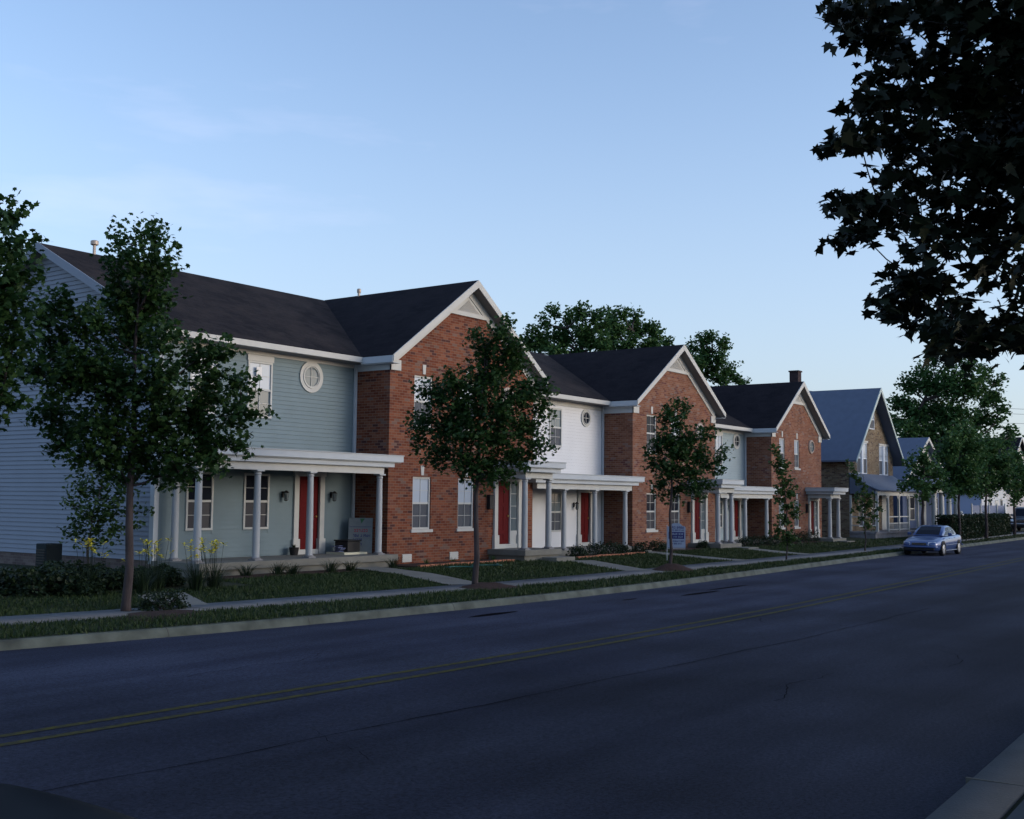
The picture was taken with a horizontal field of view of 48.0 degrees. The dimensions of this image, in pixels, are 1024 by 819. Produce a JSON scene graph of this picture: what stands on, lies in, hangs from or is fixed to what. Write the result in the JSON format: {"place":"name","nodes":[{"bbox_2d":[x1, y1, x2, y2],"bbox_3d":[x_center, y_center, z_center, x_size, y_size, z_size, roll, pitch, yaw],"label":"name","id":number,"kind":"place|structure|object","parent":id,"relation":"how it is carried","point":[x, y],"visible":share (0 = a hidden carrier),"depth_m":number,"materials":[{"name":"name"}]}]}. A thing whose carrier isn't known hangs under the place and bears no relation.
{"place":"outdoors","nodes":[
{"label":"outdoors","id":0,"kind":"place"},
{"bbox_2d":[0,187,58,431],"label":"maple tree","id":1,"kind":"object","parent":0,"point":[13,256],"visible":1,"depth_m":17.03,"materials":[{"name":"green plant"}]},
{"bbox_2d":[14,211,280,610],"bbox_3d":[-6.349,-0.013,19.895,4.694,7.051,2.344,1,-4,-7],"label":"maple tree","id":2,"kind":"object","parent":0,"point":[89,373],"visible":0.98,"depth_m":19.80,"materials":[{"name":"green plant"}]},
{"bbox_2d":[400,311,560,583],"bbox_3d":[-0.768,0.894,26.277,3.764,6.350,2.145,0,-4,2],"label":"maple tree","id":3,"kind":"object","parent":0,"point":[450,427],"visible":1,"depth_m":26.28,"materials":[{"name":"green plant"}]},
{"bbox_2d":[0,540,1023,818],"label":"road","id":4,"kind":"structure","parent":0,"point":[896,716],"depth_m":12.13,"materials":[{"name":"grey asphalt"}]},
{"bbox_2d":[0,783,136,818],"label":"parked car","id":5,"kind":"object","parent":4,"relation":"on","point":[18,802],"visible":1,"depth_m":4.54,"materials":[{"name":"black paint"}]},
{"bbox_2d":[44,608,927,790],"bbox_3d":[2.408,3.440,15.793,0.300,0.001,20.805,-3,-6,38],"label":"road seam","id":6,"kind":"object","parent":4,"relation":"on","point":[440,713],"visible":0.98,"depth_m":11.61,"materials":[{"name":"black asphalt"}]},
{"bbox_2d":[0,559,1023,745],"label":"line","id":7,"kind":"object","parent":4,"relation":"on","point":[143,721],"visible":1,"depth_m":13.75,"materials":[{"name":"yellow paint"}]},
{"bbox_2d":[0,557,1023,736],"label":"line","id":8,"kind":"object","parent":4,"relation":"on","point":[124,716],"visible":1,"depth_m":14.21,"materials":[{"name":"yellow paint"}]},
{"bbox_2d":[472,585,744,616],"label":"road patches","id":9,"kind":"object","parent":4,"relation":"on","point":[625,599],"visible":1,"depth_m":25.48,"materials":[{"name":"black asphalt"}]},
{"bbox_2d":[901,525,962,555],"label":"parked car","id":10,"kind":"object","parent":4,"relation":"on","point":[941,539],"visible":1,"depth_m":49.13,"materials":[{"name":"blue metal"}]},
{"bbox_2d":[0,531,1023,624],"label":"sidewalk","id":11,"kind":"structure","parent":0,"point":[68,616],"depth_m":23.95,"materials":[{"name":"concrete"}]},
{"bbox_2d":[131,589,190,610],"bbox_3d":[-6.148,3.352,20.238,0.657,0.384,1.119,-3,-5,36],"label":"shrub","id":12,"kind":"object","parent":11,"relation":"on","point":[148,604],"visible":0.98,"depth_m":20.15,"materials":[{"name":"green plant"}]},
{"bbox_2d":[459,582,516,590],"bbox_3d":[-0.585,3.997,26.120,1.375,0.147,2.059,-3,-5,36],"label":"mulch mound","id":13,"kind":"object","parent":11,"relation":"on","point":[485,585],"visible":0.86,"depth_m":25.87,"materials":[{"name":"brown soil"}]},
{"bbox_2d":[652,563,692,571],"bbox_3d":[4.643,4.580,33.422,1.243,0.227,1.833,-1,-5,17],"label":"mulch mound","id":14,"kind":"object","parent":11,"relation":"on","point":[671,567],"visible":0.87,"depth_m":33.07,"materials":[{"name":"brown soil"}]},
{"bbox_2d":[640,396,735,563],"bbox_3d":[5.092,2.135,33.525,2.783,5.122,1.906,0,-4,8],"label":"maple tree","id":15,"kind":"object","parent":11,"relation":"on","point":[698,456],"visible":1,"depth_m":33.35,"materials":[{"name":"green plant"}]},
{"bbox_2d":[768,443,804,559],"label":"sapling","id":16,"kind":"object","parent":11,"relation":"on","point":[789,494],"visible":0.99,"depth_m":40.17,"materials":[{"name":"green plant"}]},
{"bbox_2d":[845,459,885,550],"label":"sapling","id":17,"kind":"object","parent":11,"relation":"on","point":[868,504],"visible":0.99,"depth_m":48.39,"materials":[{"name":"green plant"}]},
{"bbox_2d":[896,443,952,524],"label":"maple tree","id":18,"kind":"object","parent":11,"relation":"on","point":[927,471],"visible":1,"depth_m":55.02,"materials":[{"name":"green plant"}]},
{"bbox_2d":[934,514,968,539],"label":"hedge","id":19,"kind":"object","parent":11,"relation":"on","point":[950,520],"visible":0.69,"depth_m":62.67,"materials":[{"name":"green plant"}]},
{"bbox_2d":[931,418,992,535],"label":"maple tree","id":20,"kind":"object","parent":11,"relation":"on","point":[958,448],"visible":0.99,"depth_m":62.54,"materials":[{"name":"green plant"}]},
{"bbox_2d":[952,513,990,538],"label":"hedge","id":21,"kind":"object","parent":11,"relation":"on","point":[975,523],"visible":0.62,"depth_m":67.07,"materials":[{"name":"green plant"}]},
{"bbox_2d":[976,513,1011,535],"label":"hedge","id":22,"kind":"object","parent":11,"relation":"on","point":[999,523],"visible":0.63,"depth_m":73.59,"materials":[{"name":"green plant"}]},
{"bbox_2d":[999,445,1023,534],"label":"maple tree","id":23,"kind":"object","parent":11,"relation":"on","point":[1017,492],"visible":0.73,"depth_m":76.19,"materials":[{"name":"green plant"}]},
{"bbox_2d":[1010,507,1023,530],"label":"parked van","id":24,"kind":"object","parent":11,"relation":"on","point":[1019,511],"visible":0.77,"depth_m":85.25,"materials":[{"name":"grey paint"}]},
{"bbox_2d":[0,528,1023,818],"bbox_3d":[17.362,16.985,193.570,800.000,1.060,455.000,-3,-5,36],"label":"ground","id":25,"kind":"structure","parent":0,"point":[1018,802],"depth_m":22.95,"materials":[{"name":"green plant"}]},
{"bbox_2d":[0,560,74,597],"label":"shrub","id":26,"kind":"object","parent":25,"relation":"on","point":[42,574],"visible":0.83,"depth_m":21.97,"materials":[{"name":"green plant"}]},
{"bbox_2d":[35,543,61,566],"bbox_3d":[-11.519,3.646,28.611,0.450,0.630,0.465,-3,-5,36],"label":"air conditioner","id":27,"kind":"object","parent":25,"relation":"on","point":[48,551],"visible":0.69,"depth_m":28.47,"materials":[{"name":"black metal"}]},
{"bbox_2d":[20,560,86,591],"bbox_3d":[-9.101,3.336,23.238,1.488,0.617,1.912,-3,-5,36],"label":"shrub","id":28,"kind":"object","parent":25,"relation":"on","point":[62,564],"visible":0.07,"depth_m":23.25,"materials":[{"name":"green plant"}]},
{"bbox_2d":[55,575,108,596],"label":"shrub","id":29,"kind":"object","parent":25,"relation":"on","point":[78,585],"visible":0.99,"depth_m":22.02,"materials":[{"name":"green plant"}]},
{"bbox_2d":[65,559,111,580],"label":"shrub","id":30,"kind":"object","parent":25,"relation":"on","point":[84,565],"visible":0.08,"depth_m":23.93,"materials":[{"name":"green plant"}]},
{"bbox_2d":[68,538,115,582],"bbox_3d":[-8.220,3.064,22.533,1.189,1.104,0.996,0,-5,11],"label":"iris","id":31,"kind":"object","parent":25,"relation":"on","point":[90,573],"visible":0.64,"depth_m":22.56,"materials":[{"name":"green plant"}]},
{"bbox_2d":[57,464,154,557],"bbox_3d":[-9.585,2.580,27.092,2.228,2.700,1.405,1,-4,-7],"label":"tree","id":32,"kind":"object","parent":25,"relation":"on","point":[90,517],"visible":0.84,"depth_m":27.00,"materials":[{"name":"green plant"}]},
{"bbox_2d":[92,565,141,588],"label":"shrub","id":33,"kind":"object","parent":25,"relation":"on","point":[117,581],"visible":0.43,"depth_m":23.49,"materials":[{"name":"green plant"}]},
{"bbox_2d":[122,540,161,594],"bbox_3d":[-7.258,3.120,22.696,1.019,1.075,1.137,1,-4,-3],"label":"iris","id":34,"kind":"object","parent":25,"relation":"on","point":[142,582],"visible":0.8,"depth_m":22.67,"materials":[{"name":"green plant"}]},
{"bbox_2d":[140,538,173,590],"bbox_3d":[-7.322,3.171,23.643,1.093,1.080,0.991,4,-5,-35],"label":"iris","id":35,"kind":"object","parent":25,"relation":"on","point":[156,583],"visible":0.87,"depth_m":23.56,"materials":[{"name":"green plant"}]},
{"bbox_2d":[134,563,185,586],"bbox_3d":[-7.553,3.527,24.572,1.193,0.511,1.417,-3,-5,36],"label":"shrub","id":36,"kind":"object","parent":25,"relation":"on","point":[172,578],"visible":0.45,"depth_m":24.38,"materials":[{"name":"green plant"}]},
{"bbox_2d":[114,610,214,621],"bbox_3d":[-5.949,3.465,19.521,1.554,0.073,2.450,-3,-5,36],"label":"mulch mound","id":37,"kind":"object","parent":25,"relation":"on","point":[152,614],"visible":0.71,"depth_m":19.33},
{"bbox_2d":[138,592,209,605],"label":"front walk","id":38,"kind":"structure","parent":25,"relation":"on","point":[191,600],"depth_m":21.78,"materials":[{"name":"concrete"}]},
{"bbox_2d":[176,539,218,590],"bbox_3d":[-6.507,3.221,23.838,1.053,1.056,1.017,3,-5,-27],"label":"iris","id":39,"kind":"object","parent":25,"relation":"on","point":[195,580],"visible":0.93,"depth_m":23.69,"materials":[{"name":"green plant"}]},
{"bbox_2d":[195,537,232,588],"bbox_3d":[-6.236,3.250,24.375,1.164,1.075,1.007,-3,-5,36],"label":"iris","id":40,"kind":"object","parent":25,"relation":"on","point":[214,581],"visible":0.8,"depth_m":24.32,"materials":[{"name":"green plant"}]},
{"bbox_2d":[204,569,359,579],"bbox_3d":[-5.506,4.005,28.150,0.800,0.051,4.900,-3,-5,36],"label":"mulch bed","id":41,"kind":"object","parent":25,"relation":"on","point":[285,573],"visible":0.56,"depth_m":27.76,"materials":[{"name":"brown soil"}]},
{"bbox_2d":[231,564,259,575],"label":"day lily","id":42,"kind":"object","parent":41,"relation":"on","point":[245,572],"visible":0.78,"depth_m":27.17,"materials":[{"name":"green plant"}]},
{"bbox_2d":[264,562,297,574],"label":"day lily","id":43,"kind":"object","parent":41,"relation":"on","point":[276,569],"visible":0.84,"depth_m":27.73,"materials":[{"name":"green plant"}]},
{"bbox_2d":[280,562,305,574],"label":"day lily","id":44,"kind":"object","parent":41,"relation":"on","point":[292,570],"visible":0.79,"depth_m":27.97,"materials":[{"name":"green plant"}]},
{"bbox_2d":[315,559,341,572],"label":"day lily","id":45,"kind":"object","parent":41,"relation":"on","point":[332,567],"visible":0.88,"depth_m":29.00,"materials":[{"name":"green plant"}]},
{"bbox_2d":[0,240,574,577],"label":"townhouse","id":46,"kind":"structure","parent":25,"relation":"on","point":[321,468],"depth_m":32.07,"materials":[{"name":"red brick"}]},
{"bbox_2d":[184,472,213,530],"bbox_3d":[-7.835,2.294,28.850,0.055,1.460,0.840,-3,-5,36],"label":"window","id":47,"kind":"structure","parent":46,"relation":"in","point":[207,485],"depth_m":28.98,"materials":[{"name":"white glass"}]},
{"bbox_2d":[242,473,269,528],"bbox_3d":[-6.746,2.422,30.347,0.055,1.460,0.870,-3,-5,36],"label":"window","id":48,"kind":"structure","parent":46,"relation":"in","point":[248,491],"depth_m":30.27,"materials":[{"name":"white glass"}]},
{"bbox_2d":[247,354,273,418],"bbox_3d":[-6.702,-0.608,30.586,0.070,1.660,0.910,-3,-5,36],"label":"window","id":49,"kind":"structure","parent":46,"relation":"in","point":[254,361],"depth_m":30.69,"materials":[{"name":"white glass"}]},
{"bbox_2d":[298,476,318,548],"bbox_3d":[-5.659,2.858,31.868,0.100,2.010,0.800,-3,-5,36],"label":"door","id":50,"kind":"structure","parent":46,"relation":"in","point":[303,479],"depth_m":31.80,"materials":[{"name":"red paint"}]},
{"bbox_2d":[299,361,322,392],"bbox_3d":[-5.599,-0.909,32.121,0.080,0.880,0.880,-3,-5,36],"label":"round window","id":51,"kind":"structure","parent":46,"relation":"in","point":[311,374],"depth_m":32.11,"materials":[{"name":"white glass"}]},
{"bbox_2d":[326,551,366,554],"bbox_3d":[-4.598,3.990,32.016,0.700,0.058,0.900,-3,-5,36],"label":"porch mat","id":52,"kind":"object","parent":46,"relation":"on","point":[345,553],"visible":0.93,"depth_m":31.69,"materials":[{"name":"beige"}]},
{"bbox_2d":[334,539,361,551],"bbox_3d":[-4.594,3.804,32.152,0.560,0.330,0.560,-3,-5,36],"label":"storage crate","id":53,"kind":"object","parent":52,"relation":"on","point":[350,545],"visible":0.94,"depth_m":31.96,"materials":[{"name":"black metal"}]},
{"bbox_2d":[348,518,372,552],"bbox_3d":[-4.311,3.578,32.708,0.680,1.000,0.018,1,-12,-2],"label":"display board","id":54,"kind":"object","parent":46,"relation":"on","point":[360,528],"visible":0.73,"depth_m":32.73,"materials":[{"name":"grey plastic"}]},
{"bbox_2d":[410,466,432,532],"bbox_3d":[-2.668,2.621,33.740,0.145,1.945,0.960,-3,-5,36],"label":"window","id":55,"kind":"structure","parent":46,"relation":"in","point":[421,485],"depth_m":33.79,"materials":[{"name":"white glass"}]},
{"bbox_2d":[412,365,431,426],"bbox_3d":[-2.631,-0.354,33.980,0.145,1.935,0.980,-3,-5,36],"label":"window","id":56,"kind":"structure","parent":46,"relation":"in","point":[419,405],"depth_m":33.96,"materials":[{"name":"white glass"}]},
{"bbox_2d":[456,474,473,530],"bbox_3d":[-1.438,2.765,35.430,0.145,1.945,0.930,-3,-5,36],"label":"window","id":57,"kind":"structure","parent":46,"relation":"in","point":[465,497],"depth_m":35.47,"materials":[{"name":"white glass"}]},
{"bbox_2d":[498,481,508,543],"bbox_3d":[-0.298,3.309,36.941,0.100,2.010,0.700,-3,-5,36],"label":"door","id":58,"kind":"structure","parent":46,"relation":"in","point":[503,498],"depth_m":36.98,"materials":[{"name":"red paint"}]},
{"bbox_2d":[358,567,478,584],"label":"front walk","id":59,"kind":"structure","parent":25,"relation":"on","point":[443,579],"depth_m":28.81,"materials":[{"name":"concrete"}]},
{"bbox_2d":[395,559,490,566],"bbox_3d":[-1.760,4.487,33.874,1.080,0.047,4.600,-3,-5,36],"label":"mulch bed","id":60,"kind":"object","parent":25,"relation":"on","point":[416,564],"visible":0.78,"depth_m":33.03,"materials":[{"name":"brown soil"}]},
{"bbox_2d":[418,559,514,566],"bbox_3d":[-1.253,4.483,33.568,0.100,0.102,4.465,-3,-5,36],"label":"brick edging","id":61,"kind":"object","parent":25,"relation":"on","point":[450,563],"visible":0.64,"depth_m":33.33,"materials":[{"name":"red brick"}]},
{"bbox_2d":[0,537,1023,650],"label":"kerb","id":62,"kind":"structure","parent":25,"relation":"on","point":[80,638],"depth_m":20.91,"materials":[{"name":"concrete"}]},
{"bbox_2d":[521,300,618,354],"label":"shade tree","id":63,"kind":"object","parent":25,"relation":"on","point":[585,333],"visible":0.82,"depth_m":84.90,"materials":[{"name":"green plant"}]},
{"bbox_2d":[571,560,649,570],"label":"front walk","id":64,"kind":"structure","parent":25,"relation":"on","point":[609,565],"depth_m":34.64,"materials":[{"name":"concrete"}]},
{"bbox_2d":[601,303,674,349],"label":"shade tree","id":65,"kind":"object","parent":25,"relation":"on","point":[632,330],"visible":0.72,"depth_m":91.06,"materials":[{"name":"green plant"}]},
{"bbox_2d":[528,344,758,555],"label":"townhouse","id":66,"kind":"structure","parent":25,"relation":"on","point":[607,406],"depth_m":44.35,"materials":[{"name":"orange brick"}]},
{"bbox_2d":[549,408,561,446],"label":"window","id":67,"kind":"structure","parent":66,"relation":"in","point":[557,423],"depth_m":42.04,"materials":[{"name":"white glass"}]},
{"bbox_2d":[551,492,561,531],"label":"window","id":68,"kind":"structure","parent":66,"relation":"in","point":[556,497],"depth_m":41.81,"materials":[{"name":"white glass"}]},
{"bbox_2d":[581,493,588,541],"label":"door","id":69,"kind":"structure","parent":66,"relation":"in","point":[584,496],"depth_m":43.42,"materials":[{"name":"red paint"}]},
{"bbox_2d":[581,409,590,426],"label":"round window","id":70,"kind":"structure","parent":66,"relation":"in","point":[585,415],"depth_m":43.64,"materials":[{"name":"white glass"}]},
{"bbox_2d":[646,407,655,453],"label":"window","id":71,"kind":"structure","parent":66,"relation":"in","point":[651,423],"depth_m":45.13,"materials":[{"name":"white glass"}]},
{"bbox_2d":[646,486,657,531],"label":"window","id":72,"kind":"structure","parent":66,"relation":"in","point":[651,504],"depth_m":44.91,"materials":[{"name":"white glass"}]},
{"bbox_2d":[671,486,678,523],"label":"window","id":73,"kind":"structure","parent":66,"relation":"in","point":[675,506],"depth_m":46.55,"materials":[{"name":"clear glass"}]},
{"bbox_2d":[694,495,699,538],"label":"door","id":74,"kind":"structure","parent":66,"relation":"in","point":[697,505],"depth_m":47.96,"materials":[{"name":"red paint"}]},
{"bbox_2d":[667,523,684,548],"bbox_3d":[5.332,4.296,37.403,0.600,1.210,0.038,0,-4,8],"label":"yard sign","id":75,"kind":"object","parent":25,"relation":"on","point":[678,535],"visible":0.84,"depth_m":37.40,"materials":[{"name":"blue"}]},
{"bbox_2d":[652,547,701,551],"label":"mulch bed","id":76,"kind":"object","parent":25,"relation":"on","point":[685,548],"visible":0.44,"depth_m":45.09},
{"bbox_2d":[647,539,665,550],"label":"shrub","id":77,"kind":"object","parent":76,"relation":"on","point":[656,544],"visible":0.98,"depth_m":43.66,"materials":[{"name":"green plant"}]},
{"bbox_2d":[648,551,743,560],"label":"front walk","id":78,"kind":"structure","parent":25,"relation":"on","point":[704,557],"depth_m":40.72,"materials":[{"name":"concrete"}]},
{"bbox_2d":[684,329,751,385],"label":"shade tree","id":79,"kind":"object","parent":25,"relation":"on","point":[703,360],"visible":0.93,"depth_m":100.79,"materials":[{"name":"green plant"}]},
{"bbox_2d":[710,370,854,544],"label":"townhouse","id":80,"kind":"structure","parent":25,"relation":"on","point":[756,422],"depth_m":55.90,"materials":[{"name":"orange brick"}]},
{"bbox_2d":[715,501,722,527],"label":"window","id":81,"kind":"structure","parent":80,"relation":"in","point":[721,502],"depth_m":52.76,"materials":[{"name":"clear glass"}]},
{"bbox_2d":[715,431,722,464],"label":"window","id":82,"kind":"structure","parent":80,"relation":"in","point":[718,441],"depth_m":52.80,"materials":[{"name":"white glass"}]},
{"bbox_2d":[734,500,738,536],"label":"door","id":83,"kind":"structure","parent":80,"relation":"in","point":[736,517],"depth_m":54.10,"materials":[{"name":"red paint"}]},
{"bbox_2d":[794,433,800,469],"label":"window","id":84,"kind":"structure","parent":80,"relation":"in","point":[796,448],"depth_m":56.94,"materials":[{"name":"white glass"}]},
{"bbox_2d":[809,388,921,538],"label":"brick house","id":85,"kind":"structure","parent":25,"relation":"on","point":[860,429],"depth_m":66.23,"materials":[{"name":"brown brick"}]},
{"bbox_2d":[863,443,866,473],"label":"window","id":86,"kind":"structure","parent":85,"relation":"in","point":[865,444],"depth_m":66.49,"materials":[{"name":"white glass"}]},
{"bbox_2d":[879,446,882,474],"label":"window","id":87,"kind":"structure","parent":85,"relation":"in","point":[880,447],"depth_m":68.73,"materials":[{"name":"white glass"}]},
{"bbox_2d":[881,495,886,529],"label":"door","id":88,"kind":"structure","parent":85,"relation":"in","point":[883,498],"depth_m":68.59,"materials":[{"name":"white wood"}]},
{"bbox_2d":[809,0,1023,378],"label":"overhanging maple","id":89,"kind":"object","parent":25,"relation":"on","point":[983,105],"visible":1,"depth_m":8.98,"materials":[{"name":"green plant"}]},
{"bbox_2d":[885,346,1023,453],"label":"shade tree","id":90,"kind":"object","parent":25,"relation":"on","point":[933,390],"visible":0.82,"depth_m":96.21,"materials":[{"name":"green plant"}]},
{"bbox_2d":[926,733,1023,818],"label":"kerb","id":91,"kind":"structure","parent":25,"relation":"on","point":[974,799],"depth_m":8.20,"materials":[{"name":"concrete"}]},
{"bbox_2d":[164,553,1023,785],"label":"kerb joints","id":92,"kind":"object","parent":91,"relation":"on","point":[968,779],"visible":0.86,"depth_m":8.59,"materials":[{"name":"grey concrete"}]},
{"bbox_2d":[944,463,1011,514],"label":"white house","id":93,"kind":"structure","parent":25,"relation":"on","point":[965,504],"depth_m":92.04,"materials":[{"name":"grey"}]},
{"bbox_2d":[932,437,1023,517],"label":"house","id":94,"kind":"structure","parent":25,"relation":"on","point":[1019,442],"depth_m":115.89,"materials":[{"name":"grey"}]},
{"bbox_2d":[971,503,1005,513],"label":"board fence","id":95,"kind":"object","parent":25,"relation":"on","point":[977,509],"visible":0.37,"depth_m":84.55,"materials":[{"name":"white wood"}]},
{"bbox_2d":[971,428,1019,537],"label":"maple tree","id":96,"kind":"object","parent":25,"relation":"on","point":[997,464],"visible":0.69,"depth_m":67.79,"materials":[{"name":"green plant"}]},
{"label":"mulch bed","id":97,"kind":"structure","parent":25,"relation":"on","visible":0},
{"bbox_2d":[736,535,756,545],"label":"shrub","id":98,"kind":"object","parent":97,"relation":"on","point":[744,542],"visible":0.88,"depth_m":49.20,"materials":[{"name":"green plant"}]},
{"bbox_2d":[0,0,1023,439],"label":"sky","id":99,"kind":"structure","parent":0,"point":[653,155],"materials":[{"name":"blue"}]},
{"bbox_2d":[893,437,957,529],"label":"blue house","id":100,"kind":"structure","parent":0,"point":[936,507],"depth_m":75.26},
{"bbox_2d":[909,497,914,519],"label":"window","id":101,"kind":"structure","parent":100,"relation":"in","point":[912,500],"depth_m":74.75,"materials":[{"name":"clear glass"}]},
{"bbox_2d":[1007,800,1023,818],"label":"sidewalk","id":102,"kind":"structure","parent":0,"point":[1017,812],"depth_m":7.63,"materials":[{"name":"concrete"}]},
{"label":"mulch bed","id":103,"kind":"structure","parent":0,"visible":0},
{"bbox_2d":[565,544,588,556],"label":"shrub","id":104,"kind":"object","parent":103,"relation":"on","point":[582,552],"visible":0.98,"depth_m":38.29,"materials":[{"name":"green plant"}]},
{"bbox_2d":[585,539,608,554],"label":"shrub","id":105,"kind":"object","parent":103,"relation":"on","point":[590,546],"visible":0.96,"depth_m":39.45,"materials":[{"name":"green plant"}]},
{"bbox_2d":[600,540,624,553],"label":"shrub","id":106,"kind":"object","parent":103,"relation":"on","point":[616,548],"visible":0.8,"depth_m":40.23,"materials":[{"name":"green plant"}]},
{"bbox_2d":[630,541,647,552],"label":"shrub","id":107,"kind":"object","parent":103,"relation":"on","point":[635,548],"visible":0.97,"depth_m":41.84,"materials":[{"name":"green plant"}]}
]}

